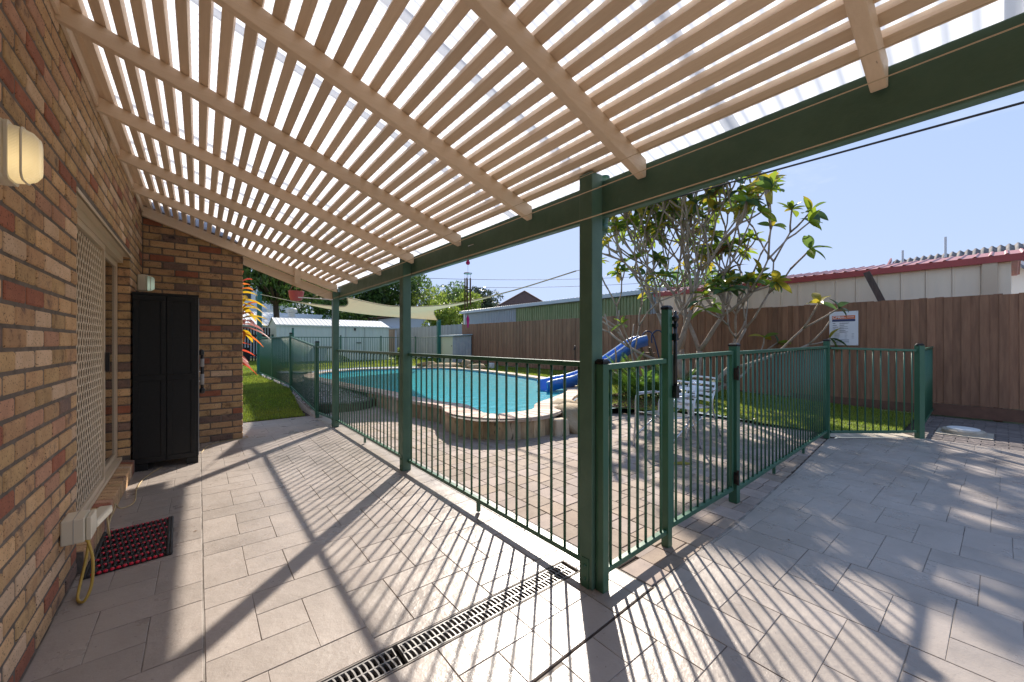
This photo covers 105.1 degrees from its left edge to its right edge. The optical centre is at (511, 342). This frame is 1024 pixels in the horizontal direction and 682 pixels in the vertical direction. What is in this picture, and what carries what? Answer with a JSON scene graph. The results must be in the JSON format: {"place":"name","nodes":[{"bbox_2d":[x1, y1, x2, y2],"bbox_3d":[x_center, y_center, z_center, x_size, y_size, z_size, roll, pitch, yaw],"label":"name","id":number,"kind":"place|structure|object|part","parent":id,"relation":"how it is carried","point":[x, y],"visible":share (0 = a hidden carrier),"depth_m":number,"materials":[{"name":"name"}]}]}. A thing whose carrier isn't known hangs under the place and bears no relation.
{"place":"outdoors","nodes":[
{"label":"outdoors","id":0,"kind":"place"},
{"bbox_2d":[262,372,368,406],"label":"gravel","id":1,"kind":"structure","parent":0,"point":[293,392],"depth_m":8.79,"materials":[{"name":"grey gravel"}]},
{"bbox_2d":[323,372,561,413],"bbox_3d":[-2.004,1.730,11.328,5.363,1.300,11.168,0,0,-39],"label":"pool basin","id":2,"kind":"object","parent":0,"point":[492,406],"visible":0.12,"depth_m":14.43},
{"bbox_2d":[321,369,562,412],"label":"pool water","id":3,"kind":"structure","parent":2,"relation":"in","point":[454,374],"depth_m":11.24,"materials":[{"name":"blue liquid"}]},
{"bbox_2d":[308,367,577,422],"bbox_3d":[-1.947,1.057,11.258,5.998,0.059,11.946,0,0,-39],"label":"pool coping","id":4,"kind":"object","parent":2,"relation":"on","point":[571,393],"visible":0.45,"depth_m":6.42,"materials":[{"name":"beige stone"}]},
{"bbox_2d":[537,330,660,392],"bbox_3d":[2.244,0.470,9.259,3.289,1.536,0.687,0,0,-9],"label":"pool slide","id":5,"kind":"object","parent":4,"relation":"on","point":[572,377],"visible":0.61,"depth_m":9.14,"materials":[{"name":"blue plastic"}]},
{"bbox_2d":[319,368,566,392],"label":"waterline tiles","id":6,"kind":"object","parent":2,"relation":"attached to","point":[510,376],"visible":0.18,"depth_m":14.33,"materials":[{"name":"blue tile"}]},
{"bbox_2d":[394,283,638,287],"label":"power line","id":7,"kind":"object","parent":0,"point":[526,287],"visible":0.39,"depth_m":60.04,"materials":[{"name":"black"}]},
{"bbox_2d":[20,414,1023,681],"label":"patio","id":8,"kind":"structure","parent":0,"point":[312,548],"depth_m":2.16,"materials":[{"name":"beige tile"}]},
{"bbox_2d":[0,0,242,681],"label":"brick house","id":9,"kind":"structure","parent":8,"relation":"on","point":[84,242],"depth_m":2.06,"materials":[{"name":"brown brick"}]},
{"bbox_2d":[0,117,42,186],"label":"wall light","id":10,"kind":"object","parent":9,"relation":"attached to","point":[21,154],"visible":1,"depth_m":1.22,"materials":[{"name":"beige glass"}]},
{"bbox_2d":[60,509,95,546],"bbox_3d":[-2.269,0.965,2.055,0.106,0.128,0.152,0,0,-39],"label":"power outlet","id":11,"kind":"object","parent":9,"relation":"attached to","point":[77,527],"visible":1,"depth_m":2.01,"materials":[{"name":"beige plastic"}]},
{"bbox_2d":[76,539,94,603],"bbox_3d":[-2.261,1.174,2.074,0.259,0.309,0.064,0,0,40],"label":"yellow cord","id":12,"kind":"object","parent":11,"relation":"hanging from","point":[88,550],"visible":0.94,"depth_m":2.03,"materials":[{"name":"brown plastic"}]},
{"bbox_2d":[96,505,112,527],"bbox_3d":[-2.338,0.985,2.215,0.060,0.045,0.165,0,10,-23],"label":"power adapter","id":13,"kind":"object","parent":11,"relation":"attached to","point":[103,513],"visible":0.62,"depth_m":2.23,"materials":[{"name":"beige plastic"}]},
{"bbox_2d":[76,206,122,511],"bbox_3d":[-3.267,0.157,3.070,0.125,2.043,2.241,0,0,-39],"label":"sliding door","id":14,"kind":"structure","parent":9,"relation":"in","point":[97,260],"depth_m":3.02,"materials":[{"name":"beige"}]},
{"bbox_2d":[137,274,154,291],"bbox_3d":[-4.188,-0.680,4.488,0.142,0.185,0.110,0,0,-39],"label":"wall light","id":15,"kind":"object","parent":9,"relation":"attached to","point":[145,283],"visible":1,"depth_m":4.44,"materials":[{"name":"white glass"}]},
{"bbox_2d":[83,516,173,579],"bbox_3d":[-2.484,1.319,2.580,0.406,0.021,0.702,0,0,-39],"label":"doormat","id":16,"kind":"object","parent":8,"relation":"on","point":[125,547],"visible":0.99,"depth_m":2.53,"materials":[{"name":"black rubber"}]},
{"bbox_2d":[106,466,162,536],"bbox_3d":[-3.090,1.163,3.201,0.121,0.338,2.365,0,0,-36],"label":"extension cord","id":17,"kind":"object","parent":8,"relation":"on","point":[109,520],"visible":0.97,"depth_m":2.87,"materials":[{"name":"beige plastic"}]},
{"bbox_2d":[131,291,198,471],"bbox_3d":[-3.808,0.403,4.337,0.540,1.855,0.430,0,0,-39],"label":"storage cabinet","id":18,"kind":"object","parent":8,"relation":"on","point":[165,376],"visible":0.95,"depth_m":4.16,"materials":[{"name":"black plastic"}]},
{"bbox_3d":[-3.786,0.380,4.098,0.259,1.750,0.029,0,0,-39],"label":"door","id":19,"kind":"part","parent":18,"relation":"part of","materials":[{"name":"black plastic"}]},
{"bbox_3d":[-3.587,0.380,4.257,0.243,1.750,0.029,0,0,-39],"label":"door","id":20,"kind":"part","parent":18,"relation":"part of","materials":[{"name":"black plastic"}]},
{"bbox_2d":[199,349,204,393],"bbox_3d":[-3.475,0.323,4.391,0.058,0.495,0.052,0,0,-39],"label":"door handle","id":21,"kind":"object","parent":18,"relation":"hanging from","point":[201,381],"visible":1,"depth_m":4.38,"materials":[{"name":"metal"}]},
{"bbox_2d":[201,435,247,452],"bbox_3d":[-3.817,1.324,5.143,0.217,0.008,0.881,0,0,2],"label":"beige cord","id":22,"kind":"object","parent":8,"relation":"on","point":[223,441],"visible":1,"depth_m":5.25,"materials":[{"name":"beige fabric"}]},
{"bbox_2d":[315,341,331,418],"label":"pool fence panel","id":23,"kind":"object","parent":8,"relation":"on","point":[317,347],"visible":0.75,"depth_m":6.79,"materials":[{"name":"green metal"}]},
{"bbox_2d":[337,349,399,457],"bbox_3d":[-1.940,0.714,5.170,0.034,1.212,2.594,0,0,-39],"label":"pool fence panel","id":24,"kind":"object","parent":8,"relation":"on","point":[384,446],"visible":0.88,"depth_m":4.96,"materials":[{"name":"green metal"}]},
{"bbox_2d":[318,561,579,681],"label":"trench drain","id":25,"kind":"object","parent":8,"relation":"in","point":[386,662],"visible":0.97,"depth_m":1.82,"materials":[{"name":"black"}]},
{"bbox_2d":[408,353,579,560],"bbox_3d":[-0.324,0.714,3.146,0.034,1.212,2.392,0,0,-39],"label":"pool fence panel","id":26,"kind":"object","parent":8,"relation":"on","point":[547,538],"visible":0.91,"depth_m":2.87,"materials":[{"name":"green metal"}]},
{"bbox_2d":[50,0,1023,589],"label":"patio roof","id":27,"kind":"structure","parent":8,"relation":"on","point":[326,144],"depth_m":1.92,"materials":[{"name":"beige paint"}]},
{"bbox_2d":[288,287,303,300],"bbox_3d":[-3.306,-0.827,6.007,0.220,0.374,0.225,0,0,-39],"label":"hanging pot","id":28,"kind":"object","parent":27,"relation":"hanging from","point":[294,295],"visible":0.87,"depth_m":5.93,"materials":[{"name":"red plastic"}]},
{"bbox_2d":[261,270,579,320],"bbox_3d":[-2.712,-1.150,11.858,7.451,0.853,11.990,0,0,-39],"label":"shade sail","id":29,"kind":"object","parent":27,"relation":"attached to","point":[354,305],"visible":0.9,"depth_m":9.75,"materials":[{"name":"fabric"}]},
{"bbox_2d":[464,244,473,327],"bbox_3d":[-0.355,-0.459,3.172,0.072,0.678,0.068,0,0,-39],"label":"wind chime","id":30,"kind":"object","parent":27,"relation":"hanging from","point":[466,291],"visible":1,"depth_m":3.17,"materials":[{"name":"silver metal"}]},
{"bbox_2d":[298,0,1023,299],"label":"beam","id":31,"kind":"structure","parent":27,"relation":"attached to","point":[719,141],"depth_m":1.29,"materials":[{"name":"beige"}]},
{"bbox_2d":[595,305,672,593],"bbox_3d":[0.749,0.544,2.336,0.754,1.572,0.086,0,0,-39],"label":"pool fence panel","id":32,"kind":"object","parent":8,"relation":"on","point":[606,564],"visible":1,"depth_m":2.27,"materials":[{"name":"green metal"}]},
{"bbox_2d":[672,311,681,397],"bbox_3d":[1.076,0.076,2.573,0.068,0.568,0.047,0,0,-39],"label":"gate latch","id":33,"kind":"object","parent":32,"relation":"attached to","point":[676,391],"visible":0.99,"depth_m":2.55,"materials":[{"name":"black metal"}]},
{"bbox_2d":[830,344,924,438],"bbox_3d":[5.084,0.676,5.482,1.308,1.327,0.113,0,0,2],"label":"pool fence panel","id":34,"kind":"object","parent":8,"relation":"on","point":[918,431],"visible":1,"depth_m":5.46,"materials":[{"name":"green metal"}]},
{"bbox_2d":[430,274,672,279],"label":"power line","id":35,"kind":"object","parent":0,"point":[497,279],"visible":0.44,"depth_m":59.85,"materials":[{"name":"black"}]},
{"bbox_2d":[459,287,675,376],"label":"green steel shed","id":36,"kind":"structure","parent":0,"point":[628,304],"depth_m":16.81,"materials":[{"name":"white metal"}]},
{"bbox_2d":[303,406,834,586],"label":"paved pool yard","id":37,"kind":"structure","parent":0,"point":[654,564],"depth_m":3.90,"materials":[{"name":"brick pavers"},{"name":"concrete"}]},
{"bbox_2d":[312,397,372,412],"bbox_3d":[-3.283,1.260,7.883,1.264,0.199,0.710,0,0,-39],"label":"curved garden edging","id":38,"kind":"object","parent":37,"relation":"on","point":[346,406],"visible":0.33,"depth_m":7.57,"materials":[{"name":"concrete"}]},
{"bbox_2d":[369,393,569,439],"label":"pool retaining wall","id":39,"kind":"structure","parent":37,"relation":"on","point":[545,427],"depth_m":5.56,"materials":[{"name":"stone"}]},
{"bbox_2d":[553,398,577,404],"bbox_3d":[0.936,1.136,6.820,0.513,0.323,1.029,0,0,23],"label":"boulder","id":40,"kind":"object","parent":37,"relation":"on","point":[557,401],"visible":0.23,"depth_m":6.61,"materials":[{"name":"stone"}]},
{"bbox_2d":[554,402,577,433],"bbox_3d":[1.004,1.247,6.213,0.732,0.592,1.064,0,0,2],"label":"boulder","id":41,"kind":"object","parent":37,"relation":"on","point":[572,413],"visible":0.26,"depth_m":5.84,"materials":[{"name":"stone"}]},
{"bbox_2d":[633,380,701,448],"bbox_3d":[1.969,0.914,4.969,0.644,0.841,0.604,0,0,-31],"label":"aluminium chair","id":42,"kind":"object","parent":37,"relation":"on","point":[687,396],"visible":0.45,"depth_m":4.96,"materials":[{"name":"white metal"}]},
{"bbox_2d":[674,375,720,439],"bbox_3d":[2.590,0.914,5.711,0.644,0.841,0.604,0,0,-19],"label":"aluminium chair","id":43,"kind":"object","parent":37,"relation":"on","point":[700,398],"visible":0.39,"depth_m":5.61,"materials":[{"name":"white metal"}]},
{"bbox_2d":[728,339,830,503],"bbox_3d":[3.121,0.641,4.369,3.416,1.377,0.074,0,0,-41],"label":"pool fence panel","id":44,"kind":"object","parent":37,"relation":"on","point":[820,391],"visible":0.98,"depth_m":4.14,"materials":[{"name":"green metal"}]},
{"bbox_2d":[672,351,738,527],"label":"pool gate","id":45,"kind":"structure","parent":44,"relation":"attached to","point":[732,376],"depth_m":2.94,"materials":[{"name":"green metal"}]},
{"bbox_2d":[242,355,913,430],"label":"lawn","id":46,"kind":"structure","parent":0,"point":[612,406],"depth_m":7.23,"materials":[{"name":"plant"}]},
{"bbox_2d":[242,271,269,371],"bbox_3d":[-4.813,0.047,6.835,0.942,2.567,1.204,0,0,-39],"label":"cordyline","id":47,"kind":"object","parent":46,"relation":"on","point":[246,332],"visible":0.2,"depth_m":6.88,"materials":[{"name":"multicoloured plant"}]},
{"bbox_2d":[243,328,269,360],"bbox_3d":[-13.294,0.098,16.700,5.135,1.565,0.110,0,0,-39],"label":"dark picket fence","id":48,"kind":"object","parent":46,"relation":"on","point":[246,355],"visible":0.06,"depth_m":17.81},
{"bbox_2d":[242,256,273,285],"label":"tree","id":49,"kind":"object","parent":46,"relation":"on","point":[263,279],"visible":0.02,"depth_m":18.80,"materials":[{"name":"green plant"}]},
{"bbox_2d":[242,258,332,317],"bbox_3d":[-13.107,-3.021,21.964,5.968,8.920,6.291,0,0,28],"label":"mango tree","id":50,"kind":"object","parent":46,"relation":"on","point":[276,288],"visible":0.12,"depth_m":21.51,"materials":[{"name":"green plant"}]},
{"bbox_2d":[295,397,322,417],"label":"concrete plinth","id":51,"kind":"structure","parent":46,"relation":"on","point":[305,408],"depth_m":7.49,"materials":[{"name":"grey concrete"}]},
{"bbox_2d":[257,291,261,375],"bbox_3d":[-8.240,-0.266,12.787,0.142,2.792,0.175,0,0,-39],"label":"sail post","id":52,"kind":"object","parent":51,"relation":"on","point":[259,306],"visible":0.68,"depth_m":12.75,"materials":[{"name":"teal metal"}]},
{"bbox_2d":[259,334,288,384],"bbox_3d":[-6.607,0.431,10.823,0.057,1.317,4.933,0,0,-40],"label":"pool fence panel","id":53,"kind":"object","parent":51,"relation":"on","point":[268,357],"visible":0.88,"depth_m":10.60,"materials":[{"name":"green metal"}]},
{"bbox_2d":[289,333,314,410],"bbox_3d":[-4.257,0.509,7.943,0.066,1.471,2.500,0,0,-39],"label":"pool fence panel","id":54,"kind":"object","parent":51,"relation":"on","point":[296,365],"visible":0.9,"depth_m":7.95,"materials":[{"name":"green metal"}]},
{"bbox_2d":[268,317,389,361],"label":"garden shed","id":55,"kind":"structure","parent":46,"relation":"on","point":[281,327],"depth_m":18.93,"materials":[{"name":"white metal"}]},
{"bbox_2d":[318,297,378,320],"bbox_3d":[-11.592,-1.024,28.357,2.990,4.934,4.613,0,0,37],"label":"bushy tree","id":56,"kind":"object","parent":46,"relation":"on","point":[359,317],"visible":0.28,"depth_m":27.45,"materials":[{"name":"green plant"}]},
{"bbox_2d":[295,335,436,363],"bbox_3d":[-6.194,0.306,18.438,0.066,1.247,7.562,0,0,40],"label":"pool fence panel","id":57,"kind":"object","parent":46,"relation":"on","point":[380,337],"visible":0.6,"depth_m":18.00,"materials":[{"name":"green metal"}]},
{"bbox_2d":[389,330,394,355],"bbox_3d":[-9.356,0.000,25.418,3.630,1.750,0.016,0,0,-39],"label":"tan back fence","id":58,"kind":"object","parent":46,"relation":"on","point":[391,342],"visible":0.09,"depth_m":26.40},
{"bbox_2d":[417,361,434,365],"bbox_3d":[-3.701,1.025,17.176,0.913,0.439,0.674,0,0,-1],"label":"boulder","id":59,"kind":"object","parent":46,"relation":"on","point":[424,363],"visible":0.35,"depth_m":16.91,"materials":[{"name":"stone"}]},
{"bbox_2d":[397,324,461,353],"bbox_3d":[-5.163,-0.061,23.221,0.068,1.792,8.465,0,0,-39],"label":"grey fence","id":60,"kind":"object","parent":46,"relation":"on","point":[431,331],"visible":0.38,"depth_m":22.78,"materials":[{"name":"grey metal"}]},
{"bbox_2d":[437,320,440,361],"bbox_3d":[-3.531,0.014,18.924,0.172,2.232,0.190,0,0,-39],"label":"sail post","id":61,"kind":"object","parent":46,"relation":"on","point":[438,337],"visible":0.65,"depth_m":18.87,"materials":[{"name":"teal metal"}]},
{"bbox_2d":[427,363,461,366],"bbox_3d":[-2.859,1.063,16.720,1.489,0.405,0.748,0,0,-31],"label":"boulder","id":62,"kind":"object","parent":46,"relation":"on","point":[446,364],"visible":0.38,"depth_m":16.58,"materials":[{"name":"stone"}]},
{"bbox_2d":[436,334,471,362],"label":"storage shed","id":63,"kind":"structure","parent":46,"relation":"on","point":[460,344],"depth_m":18.89,"materials":[{"name":"grey metal"}]},
{"bbox_2d":[461,360,470,367],"bbox_3d":[-1.882,0.996,16.460,0.458,0.579,0.492,0,0,-17],"label":"boulder","id":64,"kind":"object","parent":46,"relation":"on","point":[467,362],"visible":0.41,"depth_m":16.29,"materials":[{"name":"stone"}]},
{"bbox_2d":[467,364,486,368],"bbox_3d":[-1.432,1.025,15.716,0.650,0.369,1.129,0,0,-43],"label":"boulder","id":65,"kind":"object","parent":46,"relation":"on","point":[475,366],"visible":0.53,"depth_m":15.37,"materials":[{"name":"stone"}]},
{"bbox_2d":[612,389,702,408],"bbox_3d":[3.230,1.195,8.415,3.650,0.069,1.880,0,0,-39],"label":"garden bed","id":66,"kind":"object","parent":46,"relation":"on","point":[639,404],"visible":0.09,"depth_m":7.63,"materials":[{"name":"brown plant"}]},
{"bbox_2d":[606,352,680,399],"bbox_3d":[2.611,0.715,8.265,1.435,1.082,1.664,0,0,-39],"label":"palm clump","id":67,"kind":"object","parent":66,"relation":"on","point":[625,385],"visible":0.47,"depth_m":8.01,"materials":[{"name":"green plant"}]},
{"bbox_2d":[622,356,708,399],"bbox_3d":[3.211,0.759,8.189,1.819,0.954,1.645,0,0,-39],"label":"palm clump","id":68,"kind":"object","parent":66,"relation":"on","point":[656,380],"visible":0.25,"depth_m":8.04,"materials":[{"name":"green plant"}]},
{"bbox_2d":[679,365,720,392],"bbox_3d":[3.792,0.848,8.739,1.621,0.738,1.303,0,0,25],"label":"palm clump","id":69,"kind":"object","parent":66,"relation":"on","point":[693,372],"visible":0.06,"depth_m":8.67,"materials":[{"name":"green plant"}]},
{"bbox_2d":[602,171,849,395],"bbox_3d":[4.085,-1.397,8.912,4.987,5.552,5.350,0,0,-39],"label":"frangipani tree","id":70,"kind":"object","parent":46,"relation":"on","point":[684,211],"visible":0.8,"depth_m":8.54,"materials":[{"name":"green plant"}]},
{"bbox_2d":[243,392,1023,424],"bbox_3d":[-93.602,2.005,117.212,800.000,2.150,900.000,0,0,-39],"label":"ground","id":71,"kind":"structure","parent":0,"point":[975,419],"depth_m":7.48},
{"bbox_2d":[242,271,305,325],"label":"white house","id":72,"kind":"structure","parent":71,"relation":"on","point":[268,308],"depth_m":34.34,"materials":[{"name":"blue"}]},
{"bbox_2d":[242,289,250,300],"bbox_3d":[-23.364,-4.220,34.310,1.000,1.100,0.030,0,0,0],"label":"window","id":73,"kind":"structure","parent":72,"relation":"in","point":[248,295],"depth_m":34.29,"materials":[{"name":"white glass"}]},
{"bbox_2d":[242,307,398,356],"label":"white roof neighbour","id":74,"kind":"structure","parent":71,"relation":"on","point":[290,312],"depth_m":25.39,"materials":[{"name":"silver metal"}]},
{"bbox_2d":[270,281,399,316],"bbox_3d":[-14.647,-3.160,33.450,9.146,9.197,9.937,0,0,39],"label":"tree","id":75,"kind":"object","parent":71,"relation":"on","point":[315,310],"visible":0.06,"depth_m":32.25,"materials":[{"name":"green plant"}]},
{"bbox_2d":[352,274,433,305],"bbox_3d":[-10.921,-3.658,35.300,7.643,10.191,6.959,0,0,-39],"label":"tree","id":76,"kind":"object","parent":71,"relation":"on","point":[417,282],"visible":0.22,"depth_m":33.95,"materials":[{"name":"green plant"}]},
{"bbox_2d":[361,316,427,356],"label":"shed","id":77,"kind":"structure","parent":71,"relation":"on","point":[393,322],"depth_m":29.73,"materials":[{"name":"blue"}]},
{"bbox_2d":[411,287,454,322],"bbox_3d":[-6.633,-1.701,34.322,5.130,6.282,5.748,0,0,27],"label":"tree","id":78,"kind":"object","parent":71,"relation":"on","point":[423,301],"visible":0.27,"depth_m":33.10,"materials":[{"name":"green plant"}]},
{"bbox_2d":[421,299,461,326],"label":"bushy tree","id":79,"kind":"object","parent":71,"relation":"on","point":[446,316],"visible":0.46,"depth_m":26.69,"materials":[{"name":"green plant"}]},
{"bbox_2d":[420,280,483,312],"bbox_3d":[-5.907,-2.240,37.529,5.008,7.358,5.610,0,0,22],"label":"tree","id":80,"kind":"object","parent":71,"relation":"on","point":[458,290],"visible":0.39,"depth_m":36.40,"materials":[{"name":"green plant"}]},
{"bbox_2d":[450,290,482,324],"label":"bushy tree","id":81,"kind":"object","parent":71,"relation":"on","point":[473,305],"visible":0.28,"depth_m":30.14,"materials":[{"name":"green plant"}]},
{"bbox_2d":[443,286,503,308],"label":"tree","id":82,"kind":"object","parent":71,"relation":"on","point":[488,302],"visible":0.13,"depth_m":61.07,"materials":[{"name":"green plant"}]},
{"bbox_2d":[495,290,541,306],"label":"tiled roof house","id":83,"kind":"structure","parent":71,"relation":"on","point":[523,297],"depth_m":43.25,"materials":[{"name":"tile"}]},
{"bbox_2d":[655,264,717,287],"bbox_3d":[7.835,-1.201,18.149,3.303,5.293,2.830,0,0,24],"label":"tree","id":84,"kind":"object","parent":71,"relation":"on","point":[687,281],"visible":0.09,"depth_m":17.95,"materials":[{"name":"green plant"}]},
{"bbox_2d":[462,293,1023,422],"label":"paling fence","id":85,"kind":"object","parent":71,"relation":"on","point":[976,342],"visible":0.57,"depth_m":7.71,"materials":[{"name":"brown wood"}]},
{"bbox_2d":[829,311,857,344],"bbox_3d":[6.845,-0.295,8.095,0.008,0.700,0.464,0,0,-39],"label":"pool sign","id":86,"kind":"object","parent":85,"relation":"attached to","point":[846,333],"visible":0.96,"depth_m":8.08,"materials":[{"name":"white plastic"}]},
{"bbox_2d":[925,346,933,422],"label":"pool fence panel","id":87,"kind":"object","parent":85,"relation":"attached to","point":[929,408],"visible":0.54,"depth_m":6.49,"materials":[{"name":"green metal"}]},
{"bbox_2d":[654,248,1023,408],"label":"red roofed garage","id":88,"kind":"structure","parent":71,"relation":"on","point":[991,273],"depth_m":8.32,"materials":[{"name":"beige metal"}]},
{"bbox_2d":[863,271,884,300],"bbox_3d":[7.617,-1.030,8.169,0.454,0.961,0.062,0,0,41],"label":"leaning plank","id":89,"kind":"object","parent":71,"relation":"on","point":[873,285],"visible":0.64,"depth_m":8.19,"materials":[{"name":"wood"}]},
{"bbox_2d":[262,91,1023,437],"label":"sky","id":90,"kind":"structure","parent":0,"point":[962,182],"materials":[{"name":"blue"}]},
{"bbox_2d":[648,101,1023,205],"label":"service cable","id":91,"kind":"object","parent":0,"point":[949,122],"visible":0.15,"depth_m":2.24,"materials":[{"name":"black plastic"}]},
{"bbox_2d":[830,433,913,436],"bbox_3d":[5.127,1.331,5.667,1.253,0.001,0.290,0,0,-1],"label":"concrete strip","id":92,"kind":"object","parent":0,"point":[868,435],"visible":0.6,"depth_m":5.62,"materials":[{"name":"grey concrete"}]},
{"bbox_2d":[887,237,1023,293],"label":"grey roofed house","id":93,"kind":"structure","parent":0,"point":[1017,284],"depth_m":11.35,"materials":[{"name":"red metal"}]},
{"bbox_2d":[904,415,1023,450],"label":"side path","id":94,"kind":"structure","parent":0,"point":[1009,436],"depth_m":5.86,"materials":[{"name":"concrete pavers"},{"name":"stone"}]},
{"bbox_2d":[935,426,993,440],"bbox_3d":[6.572,1.295,5.696,0.580,0.110,0.540,0,0,-39],"label":"inspection cover","id":95,"kind":"object","parent":94,"relation":"on","point":[967,432],"visible":0.98,"depth_m":5.59,"materials":[{"name":"concrete"}]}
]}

